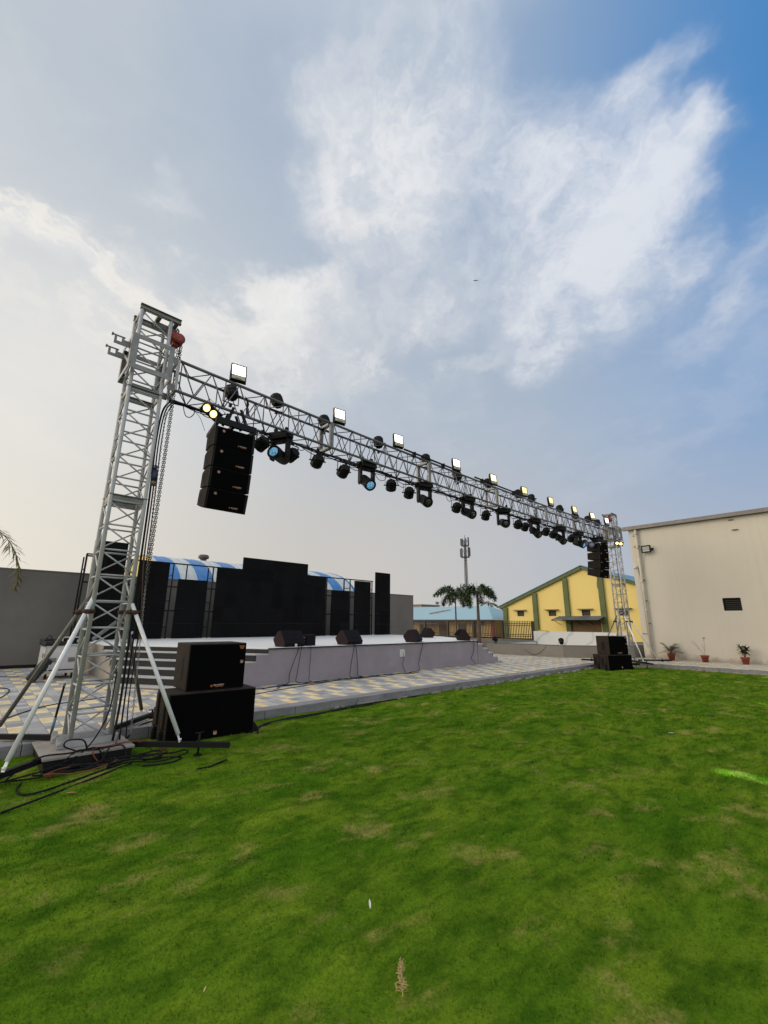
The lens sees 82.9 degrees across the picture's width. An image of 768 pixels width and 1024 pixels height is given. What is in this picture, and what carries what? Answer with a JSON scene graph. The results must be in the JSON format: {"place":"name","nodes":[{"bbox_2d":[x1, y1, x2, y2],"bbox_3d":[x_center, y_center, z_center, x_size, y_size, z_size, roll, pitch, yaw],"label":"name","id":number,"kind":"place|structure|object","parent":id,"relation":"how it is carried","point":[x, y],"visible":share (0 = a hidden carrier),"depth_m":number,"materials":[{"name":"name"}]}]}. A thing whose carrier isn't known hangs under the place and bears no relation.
{"place":"outdoors","nodes":[
{"label":"outdoors","id":0,"kind":"place"},
{"bbox_2d":[26,659,52,682],"bbox_3d":[-8.131,3.730,10.252,0.429,0.544,0.383,13,-19,-41],"label":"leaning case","id":1,"kind":"object","parent":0,"point":[45,666],"visible":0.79,"depth_m":10.18,"materials":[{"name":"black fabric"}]},
{"bbox_2d":[0,667,767,1023],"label":"lawn","id":2,"kind":"structure","parent":0,"point":[348,1011],"depth_m":2.75,"materials":[{"name":"green plant"}]},
{"bbox_2d":[4,748,109,782],"bbox_3d":[-3.336,2.606,4.491,0.887,0.167,0.269,13,-19,-41],"label":"cable","id":3,"kind":"object","parent":2,"relation":"on","point":[42,776],"visible":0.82,"depth_m":4.48,"materials":[{"name":"black rubber"}]},
{"bbox_2d":[0,763,131,813],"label":"cable","id":4,"kind":"object","parent":2,"relation":"on","point":[26,803],"visible":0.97,"depth_m":3.93,"materials":[{"name":"black rubber"}]},
{"bbox_2d":[15,765,117,795],"bbox_3d":[-3.085,2.655,4.320,0.893,0.051,0.342,13,-19,-41],"label":"cable","id":5,"kind":"object","parent":2,"relation":"on","point":[23,794],"visible":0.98,"depth_m":4.13,"materials":[{"name":"black rubber"}]},
{"bbox_2d":[43,759,117,776],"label":"cable","id":6,"kind":"object","parent":2,"relation":"on","point":[48,773],"visible":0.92,"depth_m":4.39,"materials":[{"name":"brown rubber"}]},
{"bbox_2d":[51,757,115,772],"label":"cable","id":7,"kind":"object","parent":2,"relation":"on","point":[63,766],"visible":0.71,"depth_m":4.53,"materials":[{"name":"black rubber"}]},
{"bbox_2d":[59,744,126,770],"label":"cable","id":8,"kind":"object","parent":7,"relation":"on","point":[98,748],"visible":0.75,"depth_m":4.74,"materials":[{"name":"black rubber"}]},
{"bbox_2d":[64,747,105,768],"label":"cable","id":9,"kind":"object","parent":2,"relation":"on","point":[90,765],"visible":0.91,"depth_m":4.62,"materials":[{"name":"black rubber"}]},
{"bbox_2d":[95,749,162,766],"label":"cable","id":10,"kind":"object","parent":2,"relation":"on","point":[152,758],"visible":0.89,"depth_m":4.80,"materials":[{"name":"black rubber"}]},
{"bbox_2d":[92,740,168,762],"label":"cable","id":11,"kind":"object","parent":2,"relation":"on","point":[165,749],"visible":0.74,"depth_m":5.09,"materials":[{"name":"brown rubber"}]},
{"bbox_2d":[106,749,188,767],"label":"cable","id":12,"kind":"object","parent":2,"relation":"on","point":[135,756],"visible":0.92,"depth_m":4.88,"materials":[{"name":"black rubber"}]},
{"bbox_2d":[142,756,181,766],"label":"cable","id":13,"kind":"object","parent":2,"relation":"on","point":[180,757],"visible":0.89,"depth_m":4.82,"materials":[{"name":"black rubber"}]},
{"bbox_2d":[150,684,257,740],"bbox_3d":[-2.515,2.840,6.188,1.330,0.630,0.682,12,-18,-38],"label":"subwoofer","id":14,"kind":"object","parent":2,"relation":"on","point":[213,713],"visible":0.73,"depth_m":5.89,"materials":[{"name":"black paint"}]},
{"bbox_2d":[173,641,246,691],"bbox_3d":[-2.570,2.254,6.427,0.816,0.620,0.662,12,-18,-38],"label":"bass speaker","id":15,"kind":"object","parent":14,"relation":"on","point":[199,666],"visible":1,"depth_m":6.17},
{"bbox_2d":[249,704,372,732],"bbox_3d":[-1.162,3.419,7.319,0.278,0.038,2.854,-10,-18,35],"label":"cable","id":16,"kind":"object","parent":2,"relation":"on","point":[316,714],"visible":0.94,"depth_m":7.41,"materials":[{"name":"black rubber"}]},
{"bbox_2d":[257,694,423,733],"bbox_3d":[-0.624,3.573,7.906,0.445,0.040,4.436,-10,-18,35],"label":"cable","id":17,"kind":"object","parent":2,"relation":"on","point":[333,710],"visible":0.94,"depth_m":7.78,"materials":[{"name":"black rubber"}]},
{"bbox_2d":[395,957,407,996],"bbox_3d":[0.070,2.018,1.896,0.059,0.035,0.191,2,-14,-5],"label":"dried flower spike","id":18,"kind":"object","parent":2,"relation":"on","point":[400,971],"visible":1,"depth_m":1.88,"materials":[{"name":"plant"}]},
{"bbox_2d":[334,665,767,708],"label":"curb","id":19,"kind":"structure","parent":2,"relation":"on","point":[456,688],"depth_m":12.69,"materials":[{"name":"grey concrete"}]},
{"bbox_2d":[593,654,634,669],"bbox_3d":[8.111,5.293,15.367,1.150,0.500,0.742,4,-15,-15],"label":"subwoofer","id":20,"kind":"object","parent":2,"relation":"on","point":[613,662],"visible":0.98,"depth_m":15.05,"materials":[{"name":"black paint"}]},
{"bbox_2d":[596,636,628,654],"bbox_3d":[8.188,4.776,15.611,0.806,0.620,0.622,4,-15,-15],"label":"bass speaker","id":21,"kind":"object","parent":20,"relation":"on","point":[613,645],"visible":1,"depth_m":15.36},
{"bbox_2d":[0,654,767,741],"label":"pavement","id":22,"kind":"structure","parent":0,"point":[42,720],"depth_m":9.44,"materials":[{"name":"brick"}]},
{"bbox_2d":[0,664,35,668],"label":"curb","id":23,"kind":"object","parent":22,"relation":"on","point":[17,666],"visible":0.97,"depth_m":13.00,"materials":[{"name":"black concrete"}]},
{"bbox_2d":[37,645,76,679],"bbox_3d":[-8.349,3.820,11.135,0.884,0.786,0.743,-13,-20,42],"label":"flight case","id":24,"kind":"object","parent":22,"relation":"on","point":[66,665],"visible":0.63,"depth_m":10.89,"materials":[{"name":"silver metal"}]},
{"bbox_2d":[42,639,65,645],"bbox_3d":[-8.304,3.283,10.931,0.373,0.175,0.451,-11,-18,38],"label":"gig bag","id":25,"kind":"object","parent":24,"relation":"on","point":[51,643],"visible":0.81,"depth_m":10.79,"materials":[{"name":"black fabric"}]},
{"bbox_2d":[0,302,229,778],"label":"lifting tower","id":26,"kind":"structure","parent":22,"relation":"on","point":[53,742],"depth_m":5.57,"materials":[{"name":"metal"}]},
{"bbox_2d":[0,672,117,783],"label":"cable","id":27,"kind":"object","parent":26,"relation":"attached to","point":[81,752],"visible":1,"depth_m":4.64,"materials":[{"name":"black rubber"}]},
{"bbox_2d":[115,509,150,743],"bbox_3d":[-3.116,1.314,5.509,0.091,2.866,0.374,8,-16,-26],"label":"cable","id":28,"kind":"object","parent":26,"relation":"on","point":[141,605],"visible":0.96,"depth_m":5.68,"materials":[{"name":"black rubber"}]},
{"bbox_2d":[130,328,184,735],"bbox_3d":[-3.221,-0.032,6.071,0.287,5.835,0.228,13,-19,-41],"label":"chain hoist","id":29,"kind":"object","parent":26,"relation":"hanging from","point":[177,341],"visible":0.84,"depth_m":6.22,"materials":[{"name":"red paint"}]},
{"bbox_2d":[166,359,614,541],"bbox_3d":[3.043,-0.470,12.314,17.211,0.685,0.400,13,-19,-41],"label":"lighting truss","id":30,"kind":"object","parent":26,"relation":"attached to","point":[319,441],"visible":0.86,"depth_m":9.10,"materials":[{"name":"metal"}]},
{"bbox_2d":[111,400,170,740],"bbox_3d":[-3.279,0.478,5.891,0.100,4.669,0.545,5,-15,-17],"label":"cable","id":31,"kind":"object","parent":30,"relation":"hanging from","point":[131,621],"visible":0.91,"depth_m":5.72,"materials":[{"name":"black rubber"}]},
{"bbox_2d":[118,404,170,739],"bbox_3d":[-3.244,0.485,5.922,0.103,4.666,0.524,6,-15,-21],"label":"cable","id":32,"kind":"object","parent":30,"relation":"hanging from","point":[139,589],"visible":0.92,"depth_m":5.68,"materials":[{"name":"black rubber"}]},
{"bbox_2d":[151,465,157,485],"bbox_3d":[-3.264,-0.521,6.181,0.076,0.300,0.076,13,-19,-41],"label":"plug","id":33,"kind":"object","parent":32,"relation":"attached to","point":[154,476],"visible":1,"depth_m":6.16,"materials":[{"name":"blue plastic"}]},
{"bbox_2d":[125,404,173,738],"bbox_3d":[-3.209,0.493,5.952,0.109,4.663,0.506,7,-16,-24],"label":"cable","id":34,"kind":"object","parent":30,"relation":"hanging from","point":[143,582],"visible":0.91,"depth_m":5.82,"materials":[{"name":"black rubber"}]},
{"bbox_2d":[199,398,224,421],"bbox_3d":[-2.705,-1.619,6.869,0.333,0.246,0.123,43,2,-2],"label":"blinder light","id":35,"kind":"object","parent":30,"relation":"hanging from","point":[211,411],"visible":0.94,"depth_m":6.83,"materials":[{"name":"black paint"}]},
{"bbox_2d":[206,407,256,437],"bbox_3d":[-2.601,-1.441,7.243,0.665,0.403,0.783,13,-19,-40],"label":"flying frame","id":36,"kind":"object","parent":30,"relation":"hanging from","point":[233,425],"visible":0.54,"depth_m":6.99,"materials":[{"name":"black paint"}]},
{"bbox_2d":[206,425,255,454],"bbox_3d":[-2.526,-1.106,7.069,0.660,0.316,0.524,13,-17,-40],"label":"line array speaker","id":37,"kind":"object","parent":36,"relation":"hanging from","point":[226,438],"visible":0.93,"depth_m":6.86},
{"bbox_2d":[203,445,253,474],"bbox_3d":[-2.539,-0.790,7.002,0.660,0.316,0.524,13,-15,-40],"label":"line array speaker","id":38,"kind":"object","parent":37,"relation":"hanging from","point":[225,458],"visible":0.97,"depth_m":6.79},
{"bbox_2d":[200,466,250,494],"bbox_3d":[-2.562,-0.478,6.945,0.660,0.316,0.524,13,-12,-40],"label":"line array speaker","id":39,"kind":"object","parent":38,"relation":"hanging from","point":[224,479],"visible":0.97,"depth_m":6.73},
{"bbox_2d":[197,487,247,514],"bbox_3d":[-2.599,-0.177,6.909,0.660,0.316,0.524,13,-6,-40],"label":"line array speaker","id":40,"kind":"object","parent":39,"relation":"hanging from","point":[218,499],"visible":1,"depth_m":6.69},
{"bbox_2d":[222,384,240,407],"bbox_3d":[-2.622,-1.984,7.453,0.286,0.403,0.281,-1,-14,7],"label":"par light","id":41,"kind":"object","parent":30,"relation":"on","point":[230,391],"visible":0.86,"depth_m":7.39,"materials":[{"name":"black plastic"}]},
{"bbox_2d":[229,363,246,384],"bbox_3d":[-2.427,-2.301,7.242,0.267,0.316,0.117,9,-17,-32],"label":"floodlight","id":42,"kind":"object","parent":30,"relation":"on","point":[238,373],"visible":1,"depth_m":7.21,"materials":[{"name":"black paint"}]},
{"bbox_2d":[254,430,269,452],"bbox_3d":[-2.118,-1.234,7.550,0.287,0.403,0.330,-7,-16,26],"label":"par light","id":43,"kind":"object","parent":30,"relation":"hanging from","point":[262,443],"visible":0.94,"depth_m":7.46,"materials":[{"name":"black plastic"}]},
{"bbox_2d":[269,393,283,414],"bbox_3d":[-1.991,-2.005,8.066,0.286,0.403,0.281,-1,-14,7],"label":"par light","id":44,"kind":"object","parent":30,"relation":"on","point":[278,396],"visible":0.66,"depth_m":8.01,"materials":[{"name":"black plastic"}]},
{"bbox_2d":[267,427,293,464],"bbox_3d":[-1.853,-1.194,7.759,0.448,0.643,0.427,-4,-15,18],"label":"moving head","id":45,"kind":"object","parent":30,"relation":"hanging from","point":[275,452],"visible":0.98,"depth_m":7.67},
{"bbox_2d":[289,442,299,462],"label":"par light","id":46,"kind":"object","parent":30,"relation":"hanging from","point":[294,454],"visible":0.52,"depth_m":7.86,"materials":[{"name":"black plastic"}]},
{"bbox_2d":[309,448,325,468],"bbox_3d":[-1.271,-1.027,8.313,0.330,0.401,0.283,8,-16,-27],"label":"par light","id":47,"kind":"object","parent":30,"relation":"hanging from","point":[317,461],"visible":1,"depth_m":8.24,"materials":[{"name":"black plastic"}]},
{"bbox_2d":[317,414,329,434],"bbox_3d":[-1.203,-1.760,8.763,0.286,0.403,0.281,-3,-15,12],"label":"par light","id":48,"kind":"object","parent":30,"relation":"on","point":[324,416],"visible":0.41,"depth_m":8.71,"materials":[{"name":"black plastic"}]},
{"bbox_2d":[333,407,345,425],"bbox_3d":[-0.890,-1.887,8.618,0.267,0.316,0.117,10,-17,-34],"label":"floodlight","id":49,"kind":"object","parent":30,"relation":"on","point":[339,416],"visible":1,"depth_m":8.58,"materials":[{"name":"black paint"}]},
{"bbox_2d":[336,459,350,478],"bbox_3d":[-0.812,-0.868,8.716,0.330,0.405,0.288,9,-17,-32],"label":"par light","id":50,"kind":"object","parent":30,"relation":"hanging from","point":[343,471],"visible":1,"depth_m":8.64,"materials":[{"name":"black plastic"}]},
{"bbox_2d":[356,456,376,490],"bbox_3d":[-0.355,-0.776,9.087,0.430,0.746,0.424,-4,-15,15],"label":"moving head","id":51,"kind":"object","parent":30,"relation":"hanging from","point":[367,482],"visible":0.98,"depth_m":8.98},
{"bbox_2d":[371,436,385,453],"bbox_3d":[-0.124,-1.500,9.735,0.286,0.403,0.281,-10,-18,36],"label":"par light","id":52,"kind":"object","parent":30,"relation":"on","point":[379,438],"visible":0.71,"depth_m":9.69,"materials":[{"name":"black plastic"}]},
{"bbox_2d":[170,396,590,538],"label":"truss cables","id":53,"kind":"object","parent":30,"relation":"attached to","point":[200,411],"visible":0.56,"depth_m":9.11,"materials":[{"name":"black rubber"}]},
{"bbox_2d":[384,474,398,491],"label":"par light","id":54,"kind":"object","parent":30,"relation":"hanging from","point":[390,485],"visible":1,"depth_m":9.51,"materials":[{"name":"black plastic"}]},
{"bbox_2d":[393,433,403,448],"bbox_3d":[0.311,-1.575,9.696,0.267,0.316,0.117,10,-17,-34],"label":"floodlight","id":55,"kind":"object","parent":30,"relation":"on","point":[398,443],"visible":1,"depth_m":9.66,"materials":[{"name":"black paint"}]},
{"bbox_2d":[402,482,415,498],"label":"par light","id":56,"kind":"object","parent":30,"relation":"hanging from","point":[409,492],"visible":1,"depth_m":9.88,"materials":[{"name":"black plastic"}]},
{"bbox_2d":[415,479,432,507],"bbox_3d":[0.947,-0.434,10.256,0.425,0.735,0.434,-3,-15,11],"label":"moving head","id":57,"kind":"object","parent":30,"relation":"hanging from","point":[425,501],"visible":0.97,"depth_m":10.18},
{"bbox_2d":[403,448,452,468],"bbox_3d":[1.069,-1.221,10.327,1.735,0.131,0.090,13,-19,-41],"label":"pipe","id":58,"kind":"object","parent":30,"relation":"attached to","point":[443,465],"visible":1,"depth_m":10.27,"materials":[{"name":"grey metal"}]},
{"bbox_2d":[451,458,460,471],"bbox_3d":[1.831,-1.194,11.063,0.267,0.316,0.117,10,-17,-34],"label":"floodlight","id":59,"kind":"object","parent":30,"relation":"on","point":[456,465],"visible":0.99,"depth_m":11.03,"materials":[{"name":"black paint"}]},
{"bbox_2d":[451,498,462,512],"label":"par light","id":60,"kind":"object","parent":30,"relation":"hanging from","point":[456,507],"visible":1,"depth_m":11.18,"materials":[{"name":"black plastic"}]},
{"bbox_2d":[459,492,476,518],"bbox_3d":[2.192,-0.145,11.377,0.428,0.726,0.436,0,-14,3],"label":"moving head","id":61,"kind":"object","parent":30,"relation":"hanging from","point":[471,513],"visible":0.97,"depth_m":11.28},
{"bbox_2d":[480,506,491,520],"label":"par light","id":62,"kind":"object","parent":30,"relation":"hanging from","point":[485,515],"visible":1,"depth_m":11.89,"materials":[{"name":"black plastic"}]},
{"bbox_2d":[495,505,510,527],"bbox_3d":[3.436,0.144,12.506,0.448,0.711,0.451,1,-14,-3],"label":"moving head","id":63,"kind":"object","parent":30,"relation":"hanging from","point":[504,523],"visible":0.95,"depth_m":12.44},
{"bbox_2d":[527,515,542,537],"bbox_3d":[4.749,0.477,13.695,0.422,0.752,0.426,-3,-15,14],"label":"moving head","id":64,"kind":"object","parent":30,"relation":"hanging from","point":[536,532],"visible":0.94,"depth_m":13.60},
{"bbox_2d":[553,524,566,544],"bbox_3d":[6.013,0.766,14.836,0.426,0.752,0.422,-6,-16,24],"label":"moving head","id":65,"kind":"object","parent":30,"relation":"hanging from","point":[562,539],"visible":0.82,"depth_m":14.75},
{"bbox_2d":[572,531,585,548],"bbox_3d":[7.091,0.986,15.807,0.436,0.724,0.428,-2,-15,11],"label":"moving head","id":66,"kind":"object","parent":30,"relation":"hanging from","point":[580,543],"visible":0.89,"depth_m":15.68},
{"bbox_2d":[592,533,607,543],"bbox_3d":[8.174,1.070,16.981,0.665,0.403,0.783,10,-17,-34],"label":"flying frame","id":67,"kind":"object","parent":30,"relation":"hanging from","point":[603,541],"visible":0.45,"depth_m":16.69,"materials":[{"name":"black paint"}]},
{"bbox_2d":[587,543,607,552],"bbox_3d":[8.237,1.401,16.800,0.660,0.316,0.524,10,-15,-34],"label":"line array speaker","id":68,"kind":"object","parent":67,"relation":"hanging from","point":[600,547],"visible":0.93,"depth_m":16.59},
{"bbox_2d":[587,551,608,560],"bbox_3d":[8.227,1.721,16.730,0.660,0.316,0.524,10,-14,-34],"label":"line array speaker","id":69,"kind":"object","parent":68,"relation":"hanging from","point":[599,555],"visible":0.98,"depth_m":16.53},
{"bbox_2d":[588,560,608,569],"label":"line array speaker","id":70,"kind":"object","parent":69,"relation":"hanging from","point":[599,564],"visible":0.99,"depth_m":16.47},
{"bbox_2d":[587,569,608,577],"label":"line array speaker","id":71,"kind":"object","parent":70,"relation":"hanging from","point":[601,573],"visible":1,"depth_m":16.43},
{"bbox_2d":[0,567,413,665],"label":"boundary wall","id":72,"kind":"structure","parent":22,"relation":"on","point":[37,607],"depth_m":14.11,"materials":[{"name":"grey paint"}]},
{"bbox_2d":[79,635,502,689],"bbox_3d":[-2.287,4.960,15.397,13.355,0.865,7.688,13,-19,-41],"label":"stage","id":73,"kind":"object","parent":22,"relation":"on","point":[268,661],"visible":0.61,"depth_m":11.44,"materials":[{"name":"grey paint"}]},
{"bbox_2d":[89,621,116,641],"bbox_3d":[-8.358,3.562,12.932,0.067,0.657,0.927,-3,-15,12],"label":"leaning truss bar","id":74,"kind":"object","parent":73,"relation":"on","point":[92,639],"visible":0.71,"depth_m":12.88,"materials":[{"name":"metal"}]},
{"bbox_2d":[79,540,128,639],"bbox_3d":[-8.970,2.487,13.950,0.947,3.104,0.114,13,-19,-41],"label":"led screen","id":75,"kind":"object","parent":73,"relation":"on","point":[105,620],"visible":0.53,"depth_m":13.99,"materials":[{"name":"black paint"}]},
{"bbox_2d":[131,560,169,638],"bbox_3d":[-7.948,2.982,14.810,0.927,2.584,0.114,13,-19,-41],"label":"led screen","id":76,"kind":"object","parent":73,"relation":"on","point":[155,591],"visible":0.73,"depth_m":14.81,"materials":[{"name":"black paint"}]},
{"bbox_2d":[171,579,206,637],"bbox_3d":[-6.985,3.472,15.615,1.027,2.043,0.114,13,-19,-41],"label":"led screen","id":77,"kind":"object","parent":73,"relation":"on","point":[191,598],"visible":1,"depth_m":15.56,"materials":[{"name":"black paint"}]},
{"bbox_2d":[69,553,372,638],"bbox_3d":[-5.181,3.710,17.739,12.265,2.675,0.595,13,-19,-41],"label":"screen scaffold","id":78,"kind":"object","parent":73,"relation":"on","point":[82,581],"visible":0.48,"depth_m":15.93,"materials":[{"name":"grey metal"}]},
{"bbox_2d":[210,557,325,637],"bbox_3d":[-4.515,3.559,17.970,5.037,3.070,0.114,13,-19,-41],"label":"led screen","id":79,"kind":"object","parent":73,"relation":"on","point":[288,595],"visible":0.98,"depth_m":17.68,"materials":[{"name":"black paint"}]},
{"bbox_2d":[273,630,304,646],"bbox_3d":[-2.358,3.154,10.855,0.470,0.385,0.648,-11,-18,38],"label":"stage monitor","id":80,"kind":"object","parent":73,"relation":"on","point":[287,638],"visible":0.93,"depth_m":10.68,"materials":[{"name":"paint"}]},
{"bbox_2d":[303,634,315,645],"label":"speaker","id":81,"kind":"object","parent":73,"relation":"on","point":[309,639],"visible":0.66,"depth_m":11.20},
{"bbox_2d":[330,590,348,635],"bbox_3d":[-2.052,4.656,20.067,1.007,2.014,0.113,13,-19,-41],"label":"led screen","id":82,"kind":"object","parent":73,"relation":"on","point":[339,617],"visible":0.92,"depth_m":20.01,"materials":[{"name":"black paint"}]},
{"bbox_2d":[335,630,362,644],"bbox_3d":[-0.965,3.471,12.061,0.470,0.385,0.648,-9,-17,34],"label":"stage monitor","id":83,"kind":"object","parent":73,"relation":"on","point":[346,637],"visible":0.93,"depth_m":11.86,"materials":[{"name":"paint"}]},
{"bbox_2d":[353,581,370,634],"bbox_3d":[-1.067,4.637,21.019,0.997,2.534,0.114,13,-19,-41],"label":"led screen","id":84,"kind":"object","parent":73,"relation":"on","point":[362,603],"visible":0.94,"depth_m":20.96,"materials":[{"name":"black paint"}]},
{"bbox_2d":[374,572,389,634],"bbox_3d":[-0.086,4.617,21.968,0.997,3.054,0.114,13,-19,-41],"label":"led screen","id":85,"kind":"object","parent":73,"relation":"on","point":[382,604],"visible":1,"depth_m":21.90,"materials":[{"name":"black paint"}]},
{"bbox_2d":[403,629,422,641],"bbox_3d":[0.923,3.939,13.845,0.470,0.385,0.648,-5,-15,19],"label":"stage monitor","id":86,"kind":"object","parent":73,"relation":"on","point":[412,635],"visible":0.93,"depth_m":13.58,"materials":[{"name":"paint"}]},
{"bbox_2d":[420,628,434,637],"bbox_3d":[1.815,5.050,18.181,0.470,0.385,0.648,4,-15,-13],"label":"stage monitor","id":87,"kind":"object","parent":73,"relation":"on","point":[427,632],"visible":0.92,"depth_m":17.89,"materials":[{"name":"paint"}]},
{"bbox_2d":[454,629,469,640],"bbox_3d":[2.794,4.382,15.534,0.470,0.385,0.648,1,-14,-1],"label":"stage monitor","id":88,"kind":"object","parent":73,"relation":"on","point":[461,634],"visible":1,"depth_m":15.22,"materials":[{"name":"paint"}]},
{"bbox_2d":[413,621,534,646],"bbox_3d":[3.774,9.103,32.816,0.240,1.740,16.390,13,-19,-41],"label":"iron fence","id":89,"kind":"object","parent":22,"relation":"on","point":[447,630],"visible":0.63,"depth_m":29.41,"materials":[{"name":"metal"}]},
{"bbox_2d":[459,583,497,643],"bbox_3d":[5.564,6.110,25.604,2.457,3.981,2.365,-4,-15,18],"label":"foxtail palm","id":90,"kind":"object","parent":22,"relation":"on","point":[486,591],"visible":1,"depth_m":25.47,"materials":[{"name":"green plant"}]},
{"bbox_2d":[487,631,644,657],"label":"planter platform","id":91,"kind":"structure","parent":22,"relation":"on","point":[579,645],"depth_m":20.32,"materials":[{"name":"grey paint"}]},
{"bbox_2d":[581,513,671,668],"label":"lifting tower","id":92,"kind":"structure","parent":22,"relation":"on","point":[617,530],"depth_m":17.58,"materials":[{"name":"metal"}]},
{"bbox_2d":[658,642,681,659],"bbox_3d":[11.712,5.699,17.760,1.210,0.684,1.008,13,-19,-41],"label":"potted plant","id":93,"kind":"object","parent":22,"relation":"on","point":[671,656],"visible":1,"depth_m":17.67,"materials":[{"name":"green plant"}]},
{"bbox_2d":[622,507,767,664],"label":"cream building","id":94,"kind":"structure","parent":22,"relation":"on","point":[697,579],"depth_m":17.63,"materials":[{"name":"paint"}]},
{"bbox_2d":[722,598,742,610],"bbox_3d":[13.646,3.613,16.998,0.137,0.491,0.574,13,-19,-41],"label":"window","id":95,"kind":"structure","parent":94,"relation":"in","point":[730,604],"depth_m":17.00,"materials":[{"name":"black metal"}]},
{"bbox_2d":[736,644,751,664],"bbox_3d":[13.341,5.256,16.090,0.617,0.738,0.598,-5,-15,21],"label":"potted plant","id":96,"kind":"object","parent":22,"relation":"on","point":[745,659],"visible":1,"depth_m":16.03,"materials":[{"name":"green plant"}]},
{"bbox_2d":[0,0,767,609],"label":"sky","id":97,"kind":"structure","parent":0,"point":[318,192],"materials":[{"name":"blue"}]},
{"bbox_2d":[434,635,642,647],"bbox_3d":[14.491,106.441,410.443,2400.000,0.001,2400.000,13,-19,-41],"label":"ground","id":98,"kind":"structure","parent":0,"point":[498,638],"depth_m":50.32,"materials":[{"name":"grey concrete"}]},
{"bbox_2d":[0,526,26,592],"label":"coconut palm","id":99,"kind":"object","parent":98,"relation":"on","point":[18,569],"visible":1,"depth_m":13.35,"materials":[{"name":"green plant"}]},
{"bbox_2d":[124,554,353,590],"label":"barrel roof shed","id":100,"kind":"structure","parent":98,"relation":"on","point":[196,573],"depth_m":21.17,"materials":[{"name":"blue metal"}]},
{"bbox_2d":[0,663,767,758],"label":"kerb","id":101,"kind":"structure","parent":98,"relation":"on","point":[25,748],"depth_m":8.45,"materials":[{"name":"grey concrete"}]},
{"bbox_2d":[50,683,65,733],"bbox_3d":[-4.076,2.473,5.426,0.033,0.638,0.097,-5,-15,20],"label":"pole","id":102,"kind":"object","parent":101,"relation":"on","point":[56,713],"visible":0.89,"depth_m":5.42,"materials":[{"name":"grey metal"}]},
{"bbox_2d":[433,584,475,632],"bbox_3d":[4.411,6.384,26.795,2.612,4.023,2.402,13,-19,-41],"label":"foxtail palm","id":103,"kind":"object","parent":98,"relation":"on","point":[453,595],"visible":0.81,"depth_m":26.83,"materials":[{"name":"green plant"}]},
{"bbox_2d":[413,606,503,636],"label":"blue roof building","id":104,"kind":"structure","parent":98,"relation":"on","point":[464,614],"depth_m":56.32,"materials":[{"name":"beige"}]},
{"bbox_2d":[460,535,470,604],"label":"phone mast","id":105,"kind":"object","parent":98,"relation":"on","point":[465,545],"visible":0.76,"depth_m":146.87,"materials":[{"name":"grey metal"}]},
{"bbox_2d":[496,565,642,641],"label":"yellow hall","id":106,"kind":"structure","parent":98,"relation":"on","point":[575,599],"depth_m":44.20,"materials":[{"name":"paint"}]},
{"bbox_2d":[571,620,601,631],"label":"door","id":107,"kind":"structure","parent":106,"relation":"in","point":[585,626],"depth_m":42.96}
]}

